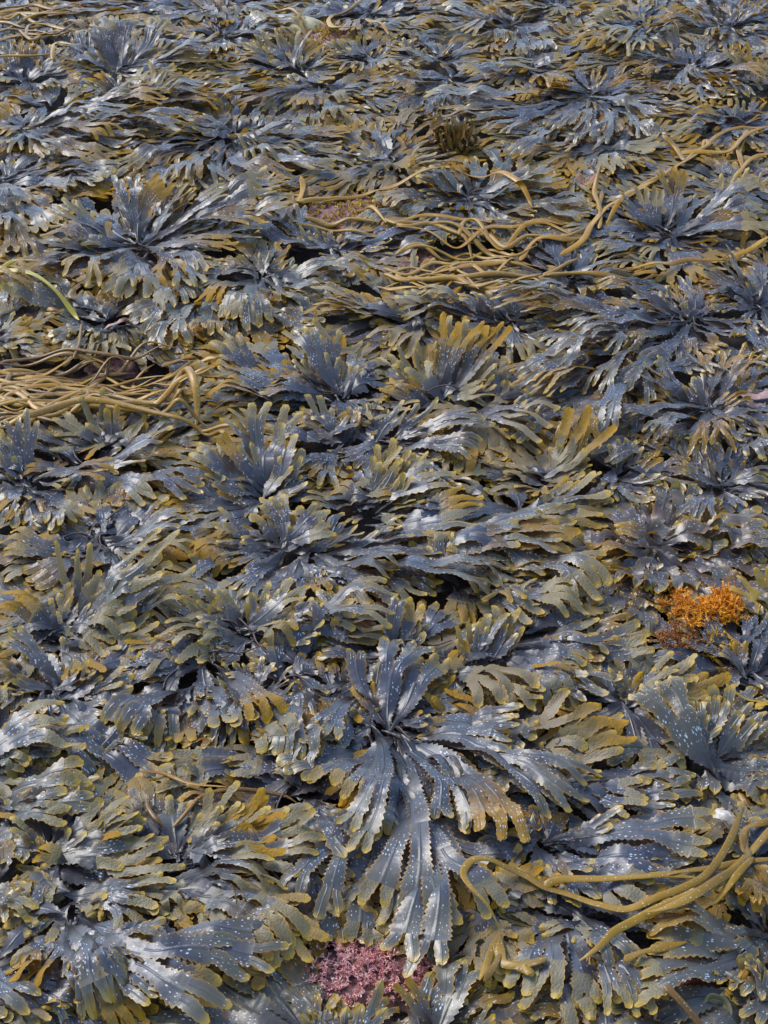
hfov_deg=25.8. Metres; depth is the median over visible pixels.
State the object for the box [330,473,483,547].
serrated wrack
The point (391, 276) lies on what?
thongweed strap
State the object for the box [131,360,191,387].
thongweed strap
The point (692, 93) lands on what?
serrated wrack
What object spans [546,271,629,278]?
thongweed strap
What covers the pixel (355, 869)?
serrated wrack
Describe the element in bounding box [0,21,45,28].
thongweed strap
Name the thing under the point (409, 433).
serrated wrack
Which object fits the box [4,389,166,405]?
thongweed strap
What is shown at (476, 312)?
serrated wrack
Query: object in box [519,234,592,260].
thongweed strap
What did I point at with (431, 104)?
serrated wrack
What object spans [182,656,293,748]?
serrated wrack
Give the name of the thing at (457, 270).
thongweed strap
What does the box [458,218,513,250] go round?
thongweed strap
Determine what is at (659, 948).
thongweed strap
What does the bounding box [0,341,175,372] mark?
thongweed strap
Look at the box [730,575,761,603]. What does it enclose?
bladder wrack
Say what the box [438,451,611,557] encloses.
serrated wrack
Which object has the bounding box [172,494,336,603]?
serrated wrack
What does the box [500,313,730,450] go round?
serrated wrack
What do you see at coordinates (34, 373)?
thongweed strap
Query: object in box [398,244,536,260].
thongweed strap
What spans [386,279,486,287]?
thongweed strap
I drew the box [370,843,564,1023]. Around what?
serrated wrack
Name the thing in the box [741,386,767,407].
dead weed scrap
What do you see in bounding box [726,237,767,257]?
thongweed strap
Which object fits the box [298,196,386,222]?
thongweed strap
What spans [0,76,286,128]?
serrated wrack
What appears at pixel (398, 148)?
serrated wrack
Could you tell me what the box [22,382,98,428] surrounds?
thongweed strap
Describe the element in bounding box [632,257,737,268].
thongweed strap
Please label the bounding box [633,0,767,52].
serrated wrack
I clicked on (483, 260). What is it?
thongweed strap
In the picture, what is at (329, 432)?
serrated wrack
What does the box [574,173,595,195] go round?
dead weed scrap
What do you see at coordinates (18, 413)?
thongweed strap
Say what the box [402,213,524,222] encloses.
thongweed strap
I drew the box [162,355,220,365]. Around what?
thongweed strap
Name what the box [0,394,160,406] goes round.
thongweed strap
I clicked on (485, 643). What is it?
serrated wrack
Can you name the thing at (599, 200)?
thongweed strap
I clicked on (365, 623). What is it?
dead weed scrap
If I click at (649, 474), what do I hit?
serrated wrack
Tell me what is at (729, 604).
bushy weed
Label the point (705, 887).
thongweed strap
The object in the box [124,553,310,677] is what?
serrated wrack
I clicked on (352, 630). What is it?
serrated wrack
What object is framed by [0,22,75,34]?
thongweed strap
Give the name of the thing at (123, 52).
serrated wrack
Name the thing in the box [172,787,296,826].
thongweed strap
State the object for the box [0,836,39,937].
serrated wrack
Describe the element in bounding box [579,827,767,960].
thongweed strap
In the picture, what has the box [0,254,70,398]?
serrated wrack
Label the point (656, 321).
serrated wrack
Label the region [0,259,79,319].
thongweed strap
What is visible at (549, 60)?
serrated wrack
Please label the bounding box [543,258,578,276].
thongweed strap
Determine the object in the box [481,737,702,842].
serrated wrack
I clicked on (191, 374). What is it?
thongweed strap
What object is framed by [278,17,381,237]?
golden turf
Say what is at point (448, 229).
thongweed strap
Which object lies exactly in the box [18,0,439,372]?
red algae turf
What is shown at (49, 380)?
thongweed strap
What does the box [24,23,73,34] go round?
thongweed strap
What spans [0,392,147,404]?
thongweed strap
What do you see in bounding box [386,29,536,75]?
serrated wrack
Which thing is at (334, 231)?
thongweed strap
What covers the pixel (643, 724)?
serrated wrack
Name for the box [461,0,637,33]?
serrated wrack
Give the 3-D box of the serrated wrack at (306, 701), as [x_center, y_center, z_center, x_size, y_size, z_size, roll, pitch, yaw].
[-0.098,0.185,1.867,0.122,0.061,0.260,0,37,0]
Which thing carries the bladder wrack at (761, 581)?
on the serrated wrack at (718, 550)
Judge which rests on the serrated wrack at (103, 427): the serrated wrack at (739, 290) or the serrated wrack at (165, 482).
the serrated wrack at (165, 482)
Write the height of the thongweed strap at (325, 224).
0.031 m
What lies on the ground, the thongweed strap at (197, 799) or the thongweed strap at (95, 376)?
the thongweed strap at (95, 376)
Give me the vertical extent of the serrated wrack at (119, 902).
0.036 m
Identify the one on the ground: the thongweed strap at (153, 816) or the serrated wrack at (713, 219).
the serrated wrack at (713, 219)
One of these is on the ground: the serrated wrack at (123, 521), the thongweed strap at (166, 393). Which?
the serrated wrack at (123, 521)
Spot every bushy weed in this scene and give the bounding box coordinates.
[648,619,710,654]
[656,581,749,629]
[702,626,739,660]
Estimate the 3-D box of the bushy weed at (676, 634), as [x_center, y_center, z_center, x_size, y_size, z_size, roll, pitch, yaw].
[0.342,0.147,1.931,0.076,0.027,0.050,-12,39,-15]
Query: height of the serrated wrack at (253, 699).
0.055 m
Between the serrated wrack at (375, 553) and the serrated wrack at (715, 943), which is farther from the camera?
the serrated wrack at (375, 553)
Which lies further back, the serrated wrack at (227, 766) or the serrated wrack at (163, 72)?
the serrated wrack at (163, 72)
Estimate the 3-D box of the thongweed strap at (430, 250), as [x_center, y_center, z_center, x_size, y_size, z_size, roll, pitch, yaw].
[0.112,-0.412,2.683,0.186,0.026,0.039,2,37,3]
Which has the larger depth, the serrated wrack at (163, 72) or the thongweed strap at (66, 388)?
the serrated wrack at (163, 72)
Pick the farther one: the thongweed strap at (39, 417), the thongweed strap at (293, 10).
the thongweed strap at (293, 10)
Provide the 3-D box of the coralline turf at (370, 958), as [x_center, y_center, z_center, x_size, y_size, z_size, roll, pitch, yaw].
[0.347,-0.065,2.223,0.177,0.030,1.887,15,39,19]
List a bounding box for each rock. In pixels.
[13,0,754,1023]
[283,15,324,32]
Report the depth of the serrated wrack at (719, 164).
2.89 m
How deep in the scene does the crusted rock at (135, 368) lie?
2.42 m
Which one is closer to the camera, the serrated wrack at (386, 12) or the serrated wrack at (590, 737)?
the serrated wrack at (590, 737)
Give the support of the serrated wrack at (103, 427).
on the ground
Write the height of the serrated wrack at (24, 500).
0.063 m
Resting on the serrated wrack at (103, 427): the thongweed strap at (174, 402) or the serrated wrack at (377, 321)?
the thongweed strap at (174, 402)
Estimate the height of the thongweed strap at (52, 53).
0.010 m
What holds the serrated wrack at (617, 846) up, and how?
on the ground
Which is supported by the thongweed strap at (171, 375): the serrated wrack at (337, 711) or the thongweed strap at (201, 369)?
the thongweed strap at (201, 369)
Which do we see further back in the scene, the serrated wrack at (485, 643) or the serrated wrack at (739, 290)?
the serrated wrack at (739, 290)
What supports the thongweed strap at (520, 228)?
on the serrated wrack at (493, 200)
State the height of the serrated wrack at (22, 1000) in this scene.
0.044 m
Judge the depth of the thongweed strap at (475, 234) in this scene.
2.73 m
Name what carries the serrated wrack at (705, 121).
on the ground
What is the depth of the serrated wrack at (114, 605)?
1.95 m
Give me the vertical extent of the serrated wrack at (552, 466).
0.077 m
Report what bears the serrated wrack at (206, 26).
on the ground
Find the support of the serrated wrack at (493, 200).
on the ground
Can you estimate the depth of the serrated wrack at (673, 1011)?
1.52 m
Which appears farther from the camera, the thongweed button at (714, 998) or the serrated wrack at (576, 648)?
the serrated wrack at (576, 648)
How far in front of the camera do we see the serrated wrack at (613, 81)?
3.11 m
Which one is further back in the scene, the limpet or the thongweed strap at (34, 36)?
the thongweed strap at (34, 36)
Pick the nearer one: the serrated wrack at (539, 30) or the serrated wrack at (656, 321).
the serrated wrack at (656, 321)
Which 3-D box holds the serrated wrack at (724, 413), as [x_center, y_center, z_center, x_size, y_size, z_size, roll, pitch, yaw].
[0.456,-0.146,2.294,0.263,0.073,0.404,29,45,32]
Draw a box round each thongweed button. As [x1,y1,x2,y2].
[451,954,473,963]
[474,938,484,955]
[703,993,732,1016]
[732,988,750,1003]
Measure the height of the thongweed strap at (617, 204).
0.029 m
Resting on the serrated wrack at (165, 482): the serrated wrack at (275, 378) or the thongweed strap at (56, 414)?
the thongweed strap at (56, 414)
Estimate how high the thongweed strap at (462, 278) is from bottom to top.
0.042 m
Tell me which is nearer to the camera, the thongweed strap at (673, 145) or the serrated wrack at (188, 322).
the serrated wrack at (188, 322)
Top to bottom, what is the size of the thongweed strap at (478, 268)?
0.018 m
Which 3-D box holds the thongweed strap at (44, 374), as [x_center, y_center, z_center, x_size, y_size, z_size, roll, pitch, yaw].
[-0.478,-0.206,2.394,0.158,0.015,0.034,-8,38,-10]
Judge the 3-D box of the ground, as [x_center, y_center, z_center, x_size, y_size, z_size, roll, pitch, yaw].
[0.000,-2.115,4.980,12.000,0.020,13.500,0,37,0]
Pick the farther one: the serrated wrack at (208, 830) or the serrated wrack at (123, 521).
the serrated wrack at (123, 521)
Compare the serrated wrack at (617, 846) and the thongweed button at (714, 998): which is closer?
the thongweed button at (714, 998)
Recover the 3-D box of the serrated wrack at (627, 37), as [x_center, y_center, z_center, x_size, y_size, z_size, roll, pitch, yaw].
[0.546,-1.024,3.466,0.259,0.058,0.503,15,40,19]
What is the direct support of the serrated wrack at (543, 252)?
on the ground
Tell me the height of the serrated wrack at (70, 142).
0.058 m
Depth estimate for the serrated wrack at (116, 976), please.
1.53 m
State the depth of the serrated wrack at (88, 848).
1.67 m
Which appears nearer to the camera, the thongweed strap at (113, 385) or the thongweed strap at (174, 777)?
the thongweed strap at (174, 777)
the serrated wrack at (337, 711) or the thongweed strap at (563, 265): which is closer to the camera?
the serrated wrack at (337, 711)
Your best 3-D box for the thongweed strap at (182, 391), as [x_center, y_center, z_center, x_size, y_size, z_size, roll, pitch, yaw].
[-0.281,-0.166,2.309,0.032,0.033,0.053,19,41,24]
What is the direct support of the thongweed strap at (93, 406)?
on the serrated wrack at (103, 427)
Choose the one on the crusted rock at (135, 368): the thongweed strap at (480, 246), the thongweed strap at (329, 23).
the thongweed strap at (329, 23)
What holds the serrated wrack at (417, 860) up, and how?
on the ground
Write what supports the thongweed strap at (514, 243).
on the serrated wrack at (493, 200)
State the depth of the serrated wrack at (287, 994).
1.53 m
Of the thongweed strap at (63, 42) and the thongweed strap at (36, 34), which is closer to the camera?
the thongweed strap at (63, 42)
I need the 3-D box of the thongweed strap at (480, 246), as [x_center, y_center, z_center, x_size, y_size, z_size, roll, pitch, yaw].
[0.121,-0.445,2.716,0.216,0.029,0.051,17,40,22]
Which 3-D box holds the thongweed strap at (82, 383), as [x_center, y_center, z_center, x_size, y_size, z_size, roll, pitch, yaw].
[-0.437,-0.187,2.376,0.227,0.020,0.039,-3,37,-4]
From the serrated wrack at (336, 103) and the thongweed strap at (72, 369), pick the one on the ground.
the serrated wrack at (336, 103)
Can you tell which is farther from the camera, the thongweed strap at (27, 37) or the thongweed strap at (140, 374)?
the thongweed strap at (27, 37)
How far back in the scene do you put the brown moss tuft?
2.97 m
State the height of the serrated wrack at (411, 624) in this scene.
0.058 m
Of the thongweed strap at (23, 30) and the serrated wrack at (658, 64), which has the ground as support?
the serrated wrack at (658, 64)
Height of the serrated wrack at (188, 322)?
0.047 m
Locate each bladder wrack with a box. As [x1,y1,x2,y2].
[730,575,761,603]
[736,690,767,709]
[753,566,767,591]
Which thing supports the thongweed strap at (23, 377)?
on the ground
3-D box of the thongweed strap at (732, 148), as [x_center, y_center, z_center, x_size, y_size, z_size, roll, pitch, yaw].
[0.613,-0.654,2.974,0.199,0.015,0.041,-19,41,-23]
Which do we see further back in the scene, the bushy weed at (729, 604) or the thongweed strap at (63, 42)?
the thongweed strap at (63, 42)
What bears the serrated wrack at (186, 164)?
on the ground
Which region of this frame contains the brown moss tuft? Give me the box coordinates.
[429,115,481,155]
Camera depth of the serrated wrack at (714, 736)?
1.78 m
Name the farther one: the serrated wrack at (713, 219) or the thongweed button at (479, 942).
the serrated wrack at (713, 219)
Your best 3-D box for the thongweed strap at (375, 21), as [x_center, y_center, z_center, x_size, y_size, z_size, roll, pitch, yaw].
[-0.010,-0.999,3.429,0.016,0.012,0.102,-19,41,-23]
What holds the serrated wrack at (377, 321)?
on the ground
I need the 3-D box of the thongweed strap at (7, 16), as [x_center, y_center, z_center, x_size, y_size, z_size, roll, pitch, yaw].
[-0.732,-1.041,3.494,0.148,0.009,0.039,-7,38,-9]
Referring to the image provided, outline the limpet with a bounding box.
[713,808,735,826]
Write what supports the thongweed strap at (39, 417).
on the serrated wrack at (165, 482)
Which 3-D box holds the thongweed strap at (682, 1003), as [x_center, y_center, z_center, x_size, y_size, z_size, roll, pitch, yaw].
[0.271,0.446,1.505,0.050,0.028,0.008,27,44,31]
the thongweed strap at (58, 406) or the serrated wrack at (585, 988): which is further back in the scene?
the thongweed strap at (58, 406)
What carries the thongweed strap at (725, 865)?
on the serrated wrack at (748, 886)
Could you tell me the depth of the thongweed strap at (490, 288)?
2.57 m
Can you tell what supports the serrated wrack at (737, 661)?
on the ground
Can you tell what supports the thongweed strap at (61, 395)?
on the serrated wrack at (103, 427)
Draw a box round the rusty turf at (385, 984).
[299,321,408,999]
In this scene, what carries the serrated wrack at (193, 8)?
on the ground
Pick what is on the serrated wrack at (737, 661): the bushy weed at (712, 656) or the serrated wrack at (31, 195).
the bushy weed at (712, 656)
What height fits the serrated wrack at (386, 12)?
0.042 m
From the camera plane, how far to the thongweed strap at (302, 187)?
2.85 m
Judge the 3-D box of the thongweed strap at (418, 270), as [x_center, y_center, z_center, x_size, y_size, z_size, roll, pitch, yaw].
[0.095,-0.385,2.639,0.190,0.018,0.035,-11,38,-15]
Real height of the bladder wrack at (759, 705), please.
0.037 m
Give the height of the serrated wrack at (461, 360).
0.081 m
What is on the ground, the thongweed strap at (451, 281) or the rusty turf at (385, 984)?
the rusty turf at (385, 984)
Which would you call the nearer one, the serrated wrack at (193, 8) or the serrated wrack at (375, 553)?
the serrated wrack at (375, 553)
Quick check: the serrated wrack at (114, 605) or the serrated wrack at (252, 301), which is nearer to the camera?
the serrated wrack at (114, 605)
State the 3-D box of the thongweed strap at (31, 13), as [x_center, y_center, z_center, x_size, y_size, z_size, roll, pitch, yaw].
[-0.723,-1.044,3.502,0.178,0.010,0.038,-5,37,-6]
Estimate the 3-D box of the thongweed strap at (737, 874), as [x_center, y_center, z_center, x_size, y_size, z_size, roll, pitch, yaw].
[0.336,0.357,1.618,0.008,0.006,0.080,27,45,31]
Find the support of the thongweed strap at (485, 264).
on the serrated wrack at (543, 252)
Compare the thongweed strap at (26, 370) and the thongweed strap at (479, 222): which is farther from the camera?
the thongweed strap at (479, 222)
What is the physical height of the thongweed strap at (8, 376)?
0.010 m
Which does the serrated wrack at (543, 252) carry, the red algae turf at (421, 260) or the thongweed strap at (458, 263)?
the thongweed strap at (458, 263)
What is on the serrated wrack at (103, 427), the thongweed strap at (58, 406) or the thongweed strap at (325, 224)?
the thongweed strap at (58, 406)
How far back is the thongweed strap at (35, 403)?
2.30 m
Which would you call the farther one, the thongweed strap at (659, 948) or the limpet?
the limpet
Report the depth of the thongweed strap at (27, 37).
3.39 m
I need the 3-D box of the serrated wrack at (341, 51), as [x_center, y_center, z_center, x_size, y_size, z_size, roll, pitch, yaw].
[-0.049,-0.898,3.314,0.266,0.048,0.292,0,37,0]
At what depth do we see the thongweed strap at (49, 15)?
3.48 m
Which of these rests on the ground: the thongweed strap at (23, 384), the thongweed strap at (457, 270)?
the thongweed strap at (23, 384)
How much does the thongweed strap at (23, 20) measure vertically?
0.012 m
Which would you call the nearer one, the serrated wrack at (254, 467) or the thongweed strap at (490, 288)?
the serrated wrack at (254, 467)
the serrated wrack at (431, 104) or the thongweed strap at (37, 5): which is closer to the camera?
the serrated wrack at (431, 104)
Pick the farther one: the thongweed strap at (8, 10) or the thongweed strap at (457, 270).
the thongweed strap at (8, 10)
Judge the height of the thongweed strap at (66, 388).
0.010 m
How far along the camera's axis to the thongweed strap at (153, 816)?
1.70 m
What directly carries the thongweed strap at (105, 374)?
on the ground
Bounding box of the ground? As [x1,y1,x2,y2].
[0,0,767,1023]
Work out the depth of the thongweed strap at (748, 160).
2.93 m
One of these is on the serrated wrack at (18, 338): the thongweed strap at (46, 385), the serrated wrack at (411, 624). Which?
the thongweed strap at (46, 385)
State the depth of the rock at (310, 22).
3.47 m
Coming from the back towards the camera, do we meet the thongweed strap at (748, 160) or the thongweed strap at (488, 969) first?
the thongweed strap at (748, 160)
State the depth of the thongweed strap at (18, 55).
3.27 m
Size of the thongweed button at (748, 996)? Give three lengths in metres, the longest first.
0.019 x 0.017 x 0.012 m
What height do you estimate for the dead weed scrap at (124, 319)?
0.033 m
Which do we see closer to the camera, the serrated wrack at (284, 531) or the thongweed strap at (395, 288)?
the serrated wrack at (284, 531)
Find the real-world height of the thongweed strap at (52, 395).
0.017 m
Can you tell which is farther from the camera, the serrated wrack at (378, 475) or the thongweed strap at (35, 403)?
the thongweed strap at (35, 403)
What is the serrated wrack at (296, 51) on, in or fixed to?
on the ground
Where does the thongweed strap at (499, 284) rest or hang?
on the serrated wrack at (543, 252)
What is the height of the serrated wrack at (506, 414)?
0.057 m
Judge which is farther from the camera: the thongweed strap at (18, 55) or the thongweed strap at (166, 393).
the thongweed strap at (18, 55)
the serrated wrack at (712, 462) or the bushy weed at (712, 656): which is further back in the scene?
the serrated wrack at (712, 462)
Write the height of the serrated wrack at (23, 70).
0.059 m
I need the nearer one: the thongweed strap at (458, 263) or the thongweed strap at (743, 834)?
the thongweed strap at (743, 834)
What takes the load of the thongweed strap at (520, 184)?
on the serrated wrack at (493, 200)
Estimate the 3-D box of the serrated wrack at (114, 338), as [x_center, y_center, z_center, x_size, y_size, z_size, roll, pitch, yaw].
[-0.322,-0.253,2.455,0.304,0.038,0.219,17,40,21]
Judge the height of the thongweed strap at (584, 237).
0.009 m
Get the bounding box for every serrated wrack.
[0,0,92,107]
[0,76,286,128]
[0,100,198,165]
[0,144,147,256]
[0,165,298,312]
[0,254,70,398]
[0,259,178,351]
[0,372,247,474]
[0,408,118,541]
[0,414,225,508]
[0,480,221,616]
[0,528,195,684]
[0,624,172,788]
[0,685,93,804]
[0,755,99,863]
[0,768,185,929]
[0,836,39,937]
[0,862,177,945]
[0,913,76,1023]
[4,887,288,1023]
[28,0,311,31]
[36,7,224,97]
[57,308,226,394]
[80,82,375,204]
[81,60,234,139]
[82,738,325,877]
[94,0,302,71]
[98,604,299,765]
[122,260,318,367]
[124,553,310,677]
[130,949,432,1023]
[143,840,329,973]
[144,401,340,542]
[155,719,381,858]
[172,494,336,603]
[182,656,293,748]
[184,26,351,90]
[190,317,419,427]
[190,576,398,665]
[194,218,371,330]
[212,825,405,990]
[218,187,469,286]
[225,66,431,130]
[228,394,362,488]
[229,502,580,613]
[245,600,348,758]
[268,617,394,769]
[269,105,511,206]
[272,0,462,40]
[276,636,602,977]
[287,247,485,367]
[301,438,463,523]
[307,29,425,88]
[315,572,475,696]
[327,397,495,489]
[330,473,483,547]
[352,139,607,246]
[364,311,512,443]
[370,60,522,126]
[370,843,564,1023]
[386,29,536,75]
[389,530,612,626]
[392,0,596,54]
[393,957,598,1023]
[394,266,577,371]
[411,354,592,480]
[417,676,636,780]
[421,627,545,712]
[423,59,689,155]
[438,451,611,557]
[440,782,715,908]
[441,605,543,720]
[456,405,639,527]
[457,39,606,100]
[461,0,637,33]
[470,222,673,307]
[476,114,737,199]
[478,583,654,719]
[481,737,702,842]
[485,275,767,404]
[492,860,730,1023]
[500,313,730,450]
[532,589,731,770]
[543,397,698,509]
[544,479,767,636]
[560,165,767,282]
[566,0,705,61]
[583,21,767,102]
[588,342,767,464]
[600,578,767,748]
[607,675,767,848]
[611,953,767,1023]
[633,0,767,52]
[634,792,767,919]
[634,845,767,1007]
[637,96,767,157]
[642,427,767,549]
[646,141,767,248]
[675,41,767,105]
[694,242,767,361]
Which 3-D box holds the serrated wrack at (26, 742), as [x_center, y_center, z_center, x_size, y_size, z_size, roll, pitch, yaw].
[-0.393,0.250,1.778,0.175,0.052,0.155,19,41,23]
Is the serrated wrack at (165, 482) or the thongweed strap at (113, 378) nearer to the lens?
the serrated wrack at (165, 482)
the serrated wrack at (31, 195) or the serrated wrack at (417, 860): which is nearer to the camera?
the serrated wrack at (417, 860)
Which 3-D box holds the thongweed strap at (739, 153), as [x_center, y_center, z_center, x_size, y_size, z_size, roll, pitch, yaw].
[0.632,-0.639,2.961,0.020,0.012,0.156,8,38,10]
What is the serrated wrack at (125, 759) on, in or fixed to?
on the ground
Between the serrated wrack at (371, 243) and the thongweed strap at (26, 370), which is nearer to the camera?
the thongweed strap at (26, 370)
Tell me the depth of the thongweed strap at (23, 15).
3.48 m
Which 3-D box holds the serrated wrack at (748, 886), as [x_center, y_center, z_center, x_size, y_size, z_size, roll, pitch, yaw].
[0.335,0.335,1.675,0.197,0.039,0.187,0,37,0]
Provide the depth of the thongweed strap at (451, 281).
2.58 m
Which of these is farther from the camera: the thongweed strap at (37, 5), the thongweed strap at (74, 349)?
the thongweed strap at (37, 5)
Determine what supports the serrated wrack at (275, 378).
on the ground
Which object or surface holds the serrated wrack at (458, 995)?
on the ground
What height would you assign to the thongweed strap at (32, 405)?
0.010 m
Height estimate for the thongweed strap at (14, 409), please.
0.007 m
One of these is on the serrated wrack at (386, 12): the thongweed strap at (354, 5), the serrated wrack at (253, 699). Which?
the thongweed strap at (354, 5)
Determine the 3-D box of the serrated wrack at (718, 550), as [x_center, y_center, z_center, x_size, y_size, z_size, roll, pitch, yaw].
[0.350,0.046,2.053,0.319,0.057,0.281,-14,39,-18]
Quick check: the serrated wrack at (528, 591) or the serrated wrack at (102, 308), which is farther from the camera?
the serrated wrack at (102, 308)
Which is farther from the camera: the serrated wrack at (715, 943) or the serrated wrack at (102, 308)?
the serrated wrack at (102, 308)
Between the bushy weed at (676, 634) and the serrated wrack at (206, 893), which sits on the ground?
the serrated wrack at (206, 893)
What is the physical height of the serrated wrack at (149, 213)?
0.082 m
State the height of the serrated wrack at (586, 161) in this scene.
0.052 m
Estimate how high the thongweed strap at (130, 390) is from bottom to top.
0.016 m
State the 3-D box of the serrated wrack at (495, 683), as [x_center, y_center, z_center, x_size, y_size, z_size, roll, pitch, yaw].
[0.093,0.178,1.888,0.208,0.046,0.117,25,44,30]
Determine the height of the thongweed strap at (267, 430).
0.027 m
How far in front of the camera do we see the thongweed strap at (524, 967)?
1.54 m
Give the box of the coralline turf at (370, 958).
[304,168,767,1006]
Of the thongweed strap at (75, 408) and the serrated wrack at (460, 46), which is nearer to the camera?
the thongweed strap at (75, 408)
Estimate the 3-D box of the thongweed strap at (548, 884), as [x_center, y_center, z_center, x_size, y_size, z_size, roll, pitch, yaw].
[0.232,0.347,1.631,0.317,0.031,0.100,-11,38,-14]
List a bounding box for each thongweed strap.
[0,3,41,12]
[0,3,69,10]
[0,8,80,14]
[0,9,64,31]
[0,12,46,22]
[0,12,66,19]
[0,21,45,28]
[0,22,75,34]
[0,28,79,40]
[0,53,56,57]
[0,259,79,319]
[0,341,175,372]
[0,354,103,375]
[0,356,105,376]
[0,363,88,377]
[0,371,11,386]
[0,375,153,389]
[0,378,109,392]
[0,382,159,394]
[0,385,98,398]
[0,385,116,396]
[0,388,89,422]
[0,390,97,409]
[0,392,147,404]
[0,394,90,413]
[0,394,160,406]
[0,395,159,414]
[0,404,143,414]
[0,415,54,421]
[1,345,160,362]
[2,360,103,376]
[2,396,226,436]
[2,398,43,409]
[3,378,123,391]
[3,383,97,395]
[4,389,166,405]
[12,30,65,37]
[12,375,49,379]
[14,375,164,386]
[17,376,129,383]
[18,30,70,40]
[20,13,65,19]
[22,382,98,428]
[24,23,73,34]
[26,390,158,397]
[50,44,55,59]
[51,41,73,45]
[51,356,132,386]
[70,393,157,412]
[73,324,83,357]
[81,372,135,378]
[89,356,110,385]
[105,364,154,393]
[113,366,200,430]
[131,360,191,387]
[134,363,220,390]
[139,770,225,786]
[141,366,213,407]
[144,398,208,426]
[145,799,163,825]
[161,388,185,404]
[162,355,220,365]
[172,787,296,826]
[202,423,299,441]
[274,7,307,31]
[296,176,305,201]
[296,222,367,233]
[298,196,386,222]
[301,189,378,203]
[303,216,378,227]
[326,14,362,27]
[333,1,360,16]
[365,18,388,33]
[377,286,422,290]
[379,167,532,207]
[384,218,472,260]
[384,259,541,275]
[384,261,468,276]
[384,273,446,281]
[384,274,478,288]
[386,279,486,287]
[393,220,500,256]
[395,242,511,261]
[395,271,567,288]
[397,221,578,248]
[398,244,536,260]
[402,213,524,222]
[415,265,519,282]
[433,261,545,273]
[438,256,517,273]
[449,258,527,275]
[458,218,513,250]
[460,807,743,928]
[466,218,561,249]
[477,273,540,290]
[478,930,501,981]
[489,228,585,249]
[495,278,539,285]
[495,936,546,976]
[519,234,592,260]
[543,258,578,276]
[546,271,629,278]
[559,174,660,255]
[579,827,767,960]
[592,166,603,228]
[606,126,767,224]
[623,941,686,961]
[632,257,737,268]
[643,826,751,912]
[662,135,711,160]
[663,985,702,1023]
[667,857,767,874]
[681,126,767,154]
[709,857,753,905]
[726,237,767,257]
[736,130,748,171]
[736,153,767,173]
[739,818,767,849]
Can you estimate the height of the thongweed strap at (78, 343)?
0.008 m
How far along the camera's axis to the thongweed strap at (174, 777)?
1.75 m
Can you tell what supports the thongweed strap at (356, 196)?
on the crusted rock at (135, 368)
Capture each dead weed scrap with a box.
[105,317,138,328]
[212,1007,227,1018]
[358,612,384,627]
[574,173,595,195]
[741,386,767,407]
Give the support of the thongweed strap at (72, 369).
on the serrated wrack at (18, 338)
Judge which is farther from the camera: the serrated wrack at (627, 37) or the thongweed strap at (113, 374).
the serrated wrack at (627, 37)

